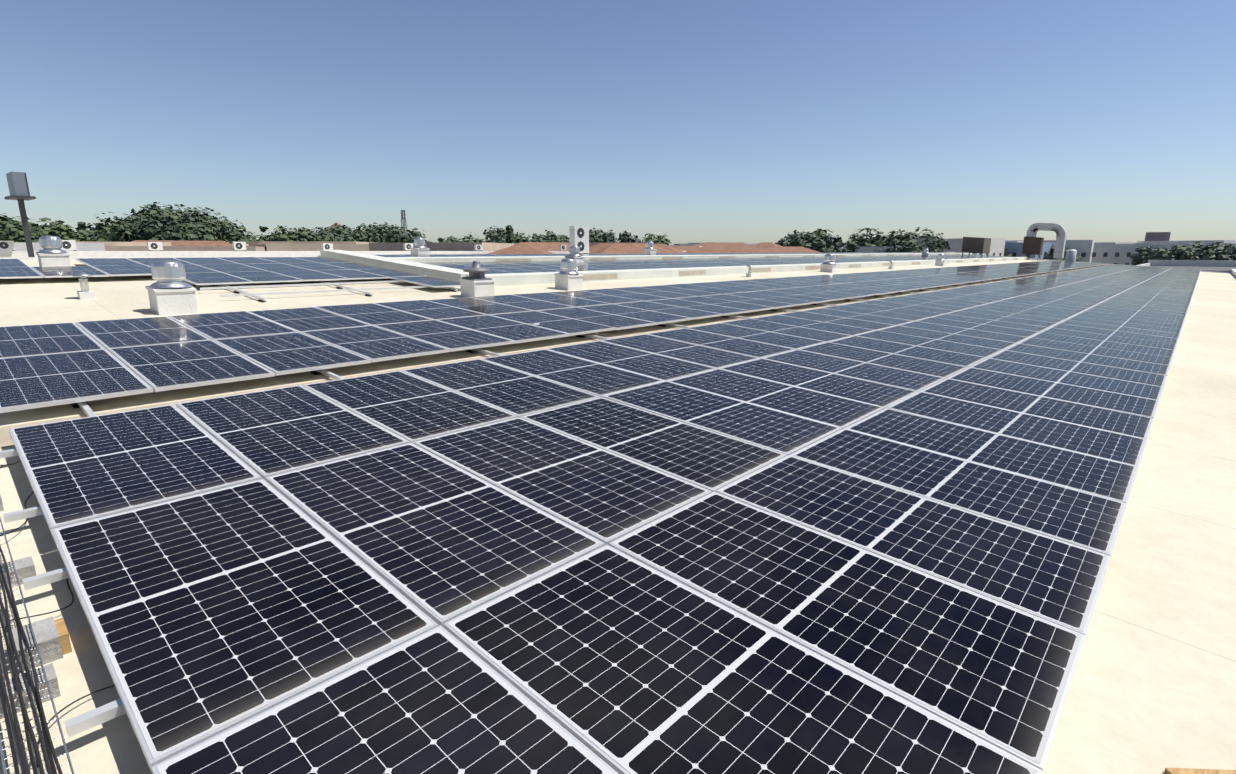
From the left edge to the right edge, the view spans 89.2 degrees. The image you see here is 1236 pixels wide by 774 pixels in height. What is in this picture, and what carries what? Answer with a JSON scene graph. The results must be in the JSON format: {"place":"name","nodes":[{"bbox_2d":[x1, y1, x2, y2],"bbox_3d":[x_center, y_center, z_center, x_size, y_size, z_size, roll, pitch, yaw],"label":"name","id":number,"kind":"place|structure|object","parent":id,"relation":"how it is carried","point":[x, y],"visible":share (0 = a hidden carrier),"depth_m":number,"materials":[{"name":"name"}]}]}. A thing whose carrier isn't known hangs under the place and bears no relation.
{"place":"outdoors","nodes":[
{"label":"outdoors","id":0,"kind":"place"},
{"bbox_2d":[0,255,1235,773],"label":"flat roof","id":1,"kind":"structure","parent":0,"point":[1152,687],"depth_m":3.79,"materials":[{"name":"beige concrete"}]},
{"bbox_2d":[0,491,33,535],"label":"cable lead","id":2,"kind":"object","parent":1,"relation":"on","point":[25,521],"visible":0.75,"depth_m":3.48,"materials":[{"name":"black"}]},
{"bbox_2d":[0,495,71,718],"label":"concrete blocks","id":3,"kind":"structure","parent":1,"relation":"on","point":[52,638],"depth_m":2.52,"materials":[{"name":"grey concrete"}]},
{"bbox_2d":[0,517,73,773],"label":"cable tray","id":4,"kind":"object","parent":3,"relation":"on","point":[54,710],"visible":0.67,"depth_m":2.29,"materials":[{"name":"metal"}]},
{"bbox_2d":[0,680,19,773],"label":"cable","id":5,"kind":"object","parent":4,"relation":"on","point":[10,737],"visible":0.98,"depth_m":2.07,"materials":[{"name":"black rubber"}]},
{"bbox_2d":[0,663,24,773],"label":"cable","id":6,"kind":"object","parent":4,"relation":"on","point":[11,717],"visible":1,"depth_m":2.11,"materials":[{"name":"grey rubber"}]},
{"bbox_2d":[0,629,29,773],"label":"cable","id":7,"kind":"object","parent":4,"relation":"on","point":[19,736],"visible":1,"depth_m":2.13,"materials":[{"name":"grey rubber"}]},
{"bbox_2d":[0,613,36,773],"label":"cable","id":8,"kind":"object","parent":4,"relation":"on","point":[24,721],"visible":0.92,"depth_m":2.10,"materials":[{"name":"black"}]},
{"bbox_2d":[0,596,44,773],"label":"cable","id":9,"kind":"object","parent":4,"relation":"on","point":[33,738],"visible":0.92,"depth_m":2.19,"materials":[{"name":"grey rubber"}]},
{"bbox_2d":[0,576,51,773],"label":"cable","id":10,"kind":"object","parent":4,"relation":"on","point":[28,691],"visible":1,"depth_m":2.24,"materials":[{"name":"grey rubber"}]},
{"bbox_2d":[0,562,56,773],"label":"cable","id":11,"kind":"object","parent":4,"relation":"on","point":[48,749],"visible":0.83,"depth_m":2.32,"materials":[{"name":"black rubber"}]},
{"bbox_2d":[0,546,62,773],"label":"cable","id":12,"kind":"object","parent":4,"relation":"on","point":[36,684],"visible":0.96,"depth_m":2.31,"materials":[{"name":"grey"}]},
{"bbox_2d":[5,565,73,632],"bbox_3d":[-2.562,0.946,2.844,0.156,0.081,0.652,-4,13,-20],"label":"cable lead","id":13,"kind":"object","parent":1,"relation":"on","point":[52,611],"visible":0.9,"depth_m":2.77,"materials":[{"name":"black"}]},
{"bbox_2d":[36,236,70,266],"bbox_3d":[-13.096,-3.112,14.523,0.540,0.768,0.540,11,16,41],"label":"roof vent","id":14,"kind":"object","parent":1,"relation":"on","point":[51,253],"visible":1,"depth_m":14.36,"materials":[{"name":"white paint"}]},
{"bbox_2d":[36,685,114,767],"bbox_3d":[-1.921,1.160,2.192,0.125,0.064,0.514,-3,13,-12],"label":"cable lead","id":15,"kind":"object","parent":1,"relation":"on","point":[61,710],"visible":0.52,"depth_m":2.27,"materials":[{"name":"black rubber"}]},
{"bbox_2d":[73,272,94,299],"bbox_3d":[-9.213,-1.749,10.824,0.269,0.460,0.273,11,16,41],"label":"vent pipe","id":16,"kind":"object","parent":1,"relation":"on","point":[84,293],"visible":1,"depth_m":10.78,"materials":[{"name":"white metal"}]},
{"bbox_2d":[145,260,197,314],"bbox_3d":[-7.162,-1.604,10.040,0.576,0.834,0.576,11,16,41],"label":"roof vent","id":17,"kind":"object","parent":1,"relation":"on","point":[170,291],"visible":1,"depth_m":9.87,"materials":[{"name":"white metal"}]},
{"bbox_2d":[0,257,459,287],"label":"solar panels","id":18,"kind":"object","parent":1,"relation":"on","point":[222,270],"visible":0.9,"depth_m":14.91,"materials":[{"name":"blue glass"}]},
{"bbox_2d":[200,280,457,301],"bbox_3d":[-6.598,-2.342,14.260,4.082,0.367,5.230,11,16,41],"label":"racking","id":19,"kind":"object","parent":1,"relation":"on","point":[262,299],"visible":0.69,"depth_m":13.01,"materials":[{"name":"silver metal"}]},
{"bbox_2d":[0,269,1080,447],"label":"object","id":20,"kind":"object","parent":1,"relation":"on","point":[5,439],"depth_m":6.23,"materials":[{"name":"metal"}]},
{"bbox_2d":[820,254,837,272],"bbox_3d":[9.556,-5.600,28.334,0.640,0.832,0.640,11,16,41],"label":"roof vent","id":21,"kind":"object","parent":1,"relation":"on","point":[828,265],"visible":1,"depth_m":28.14,"materials":[{"name":"silver metal"}]},
{"bbox_2d":[935,254,945,265],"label":"roof vent","id":22,"kind":"object","parent":1,"relation":"on","point":[939,261],"visible":1,"depth_m":40.06,"materials":[{"name":"silver metal"}]},
{"bbox_2d":[1022,223,1076,260],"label":"duct","id":23,"kind":"object","parent":1,"relation":"on","point":[1032,243],"visible":0.9,"depth_m":62.56,"materials":[{"name":"silver metal"}]},
{"bbox_2d":[1164,768,1235,773],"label":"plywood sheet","id":24,"kind":"object","parent":1,"relation":"on","point":[1189,771],"visible":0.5,"depth_m":2.28,"materials":[{"name":"brown wood"}]},
{"bbox_2d":[0,202,1235,264],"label":"trees","id":25,"kind":"object","parent":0,"point":[154,222],"visible":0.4,"depth_m":126.00,"materials":[{"name":"green plant"}]},
{"bbox_2d":[0,0,1235,244],"label":"sky","id":26,"kind":"structure","parent":0,"point":[688,121],"materials":[{"name":"blue"}]},
{"bbox_2d":[976,254,1229,273],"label":"roof gravel strip","id":27,"kind":"object","parent":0,"point":[1114,264],"visible":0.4,"depth_m":62.47,"materials":[{"name":"grey gravel"}]},
{"bbox_2d":[1136,260,1235,269],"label":"roof parapet","id":28,"kind":"structure","parent":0,"point":[1207,264],"depth_m":108.54,"materials":[{"name":"white paint"}]},
{"label":"ground","id":29,"kind":"structure","parent":0,"visible":0},
{"bbox_2d":[4,172,1170,256],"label":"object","id":30,"kind":"object","parent":29,"relation":"on","point":[18,187],"visible":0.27,"depth_m":38.96,"materials":[{"name":"grey paint"}]},
{"bbox_2d":[0,222,1235,264],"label":"town buildings","id":31,"kind":"structure","parent":29,"relation":"on","point":[1106,252],"depth_m":76.29,"materials":[{"name":"beige paint"}]},
{"bbox_2d":[0,251,1235,276],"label":"tiled roofs","id":32,"kind":"structure","parent":29,"relation":"on","point":[23,255],"depth_m":46.41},
{"bbox_2d":[0,241,15,250],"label":"ac unit","id":33,"kind":"object","parent":32,"relation":"on","point":[7,245],"visible":1,"depth_m":39.85,"materials":[{"name":"white paint"}]},
{"bbox_2d":[61,240,76,250],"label":"ac unit","id":34,"kind":"object","parent":32,"relation":"on","point":[69,244],"visible":0.69,"depth_m":42.01,"materials":[{"name":"white paint"}]},
{"bbox_2d":[147,242,162,250],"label":"ac unit","id":35,"kind":"object","parent":32,"relation":"on","point":[154,246],"visible":1,"depth_m":45.43,"materials":[{"name":"white paint"}]},
{"bbox_2d":[232,242,245,250],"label":"ac unit","id":36,"kind":"object","parent":32,"relation":"on","point":[239,245],"visible":1,"depth_m":49.38,"materials":[{"name":"white paint"}]},
{"bbox_2d":[321,243,332,249],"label":"ac unit","id":37,"kind":"object","parent":32,"relation":"on","point":[326,246],"visible":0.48,"depth_m":54.32,"materials":[{"name":"white paint"}]},
{"bbox_2d":[403,243,413,250],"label":"ac unit","id":38,"kind":"object","parent":32,"relation":"on","point":[406,246],"visible":0.73,"depth_m":59.81,"materials":[{"name":"white paint"}]},
{"bbox_2d":[410,237,429,253],"bbox_3d":[-7.440,-5.228,23.544,0.540,0.768,0.540,11,16,41],"label":"roof vent","id":39,"kind":"object","parent":32,"relation":"on","point":[419,247],"visible":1,"depth_m":23.36,"materials":[{"name":"silver metal"}]},
{"bbox_2d":[459,261,494,297],"bbox_3d":[-3.074,-2.344,13.679,0.574,0.808,0.574,11,16,41],"label":"roof vent","id":40,"kind":"object","parent":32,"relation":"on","point":[476,283],"visible":0.98,"depth_m":13.52,"materials":[{"name":"white paint"}]},
{"bbox_2d":[474,245,482,250],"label":"ac unit","id":41,"kind":"object","parent":32,"relation":"on","point":[478,247],"visible":1,"depth_m":65.61,"materials":[{"name":"white paint"}]},
{"bbox_2d":[0,265,1107,736],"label":"mounting rails","id":42,"kind":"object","parent":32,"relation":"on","point":[92,719],"depth_m":3.40,"materials":[{"name":"silver metal"}]},
{"bbox_2d":[0,260,1106,412],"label":"solar panels","id":43,"kind":"object","parent":42,"relation":"on","point":[44,365],"visible":1,"depth_m":8.57,"materials":[{"name":"blue glass"}]},
{"bbox_2d":[8,264,1200,773],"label":"solar panels","id":44,"kind":"object","parent":42,"relation":"on","point":[876,536],"visible":1,"depth_m":3.38,"materials":[{"name":"black glass"}]},
{"bbox_2d":[559,245,566,250],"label":"ac unit","id":45,"kind":"object","parent":32,"relation":"on","point":[562,247],"visible":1,"depth_m":74.22,"materials":[{"name":"white paint"}]},
{"bbox_2d":[554,258,583,290],"bbox_3d":[-1.272,-2.911,16.169,0.544,0.800,0.544,11,16,41],"label":"roof vent","id":46,"kind":"object","parent":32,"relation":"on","point":[568,277],"visible":1,"depth_m":15.99,"materials":[{"name":"white metal"}]},
{"bbox_2d":[565,246,584,262],"bbox_3d":[-1.641,-4.949,23.713,0.540,0.768,0.540,11,16,41],"label":"roof vent","id":47,"kind":"object","parent":32,"relation":"on","point":[574,251],"visible":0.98,"depth_m":23.54,"materials":[{"name":"silver metal"}]},
{"bbox_2d":[569,226,588,253],"bbox_3d":[-1.853,-7.045,30.126,0.368,1.310,0.950,11,16,41],"label":"air conditioner unit","id":48,"kind":"object","parent":32,"relation":"on","point":[579,236],"visible":0.73,"depth_m":29.92,"materials":[{"name":"white paint"}]},
{"bbox_2d":[643,241,656,252],"bbox_3d":[1.690,-7.338,33.262,0.540,0.768,0.540,11,16,41],"label":"roof vent","id":49,"kind":"object","parent":32,"relation":"on","point":[649,248],"visible":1,"depth_m":33.08,"materials":[{"name":"silver metal"}]},
{"bbox_2d":[375,252,946,256],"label":"solar panels","id":50,"kind":"object","parent":32,"relation":"on","point":[445,255],"visible":0.54,"depth_m":28.89,"materials":[{"name":"blue metal"}]},
{"bbox_2d":[320,250,1029,285],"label":"roof kerbs","id":51,"kind":"structure","parent":32,"relation":"on","point":[416,265],"depth_m":21.32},
{"bbox_2d":[424,254,1002,273],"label":"roof parapet","id":52,"kind":"structure","parent":32,"relation":"on","point":[498,267],"depth_m":25.75,"materials":[{"name":"blue metal"}]},
{"bbox_2d":[746,265,753,276],"bbox_3d":[4.895,-4.309,23.268,0.269,0.448,0.273,11,16,41],"label":"vent pipe","id":53,"kind":"object","parent":32,"relation":"on","point":[749,274],"visible":1,"depth_m":23.22,"materials":[{"name":"white metal"}]},
{"bbox_2d":[922,249,929,255],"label":"roof vent","id":54,"kind":"object","parent":32,"relation":"on","point":[926,252],"visible":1,"depth_m":53.47,"materials":[{"name":"silver metal"}]},
{"bbox_2d":[961,237,990,256],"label":"hvac unit","id":55,"kind":"object","parent":32,"relation":"on","point":[975,245],"visible":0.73,"depth_m":58.26,"materials":[{"name":"brown"}]}
]}

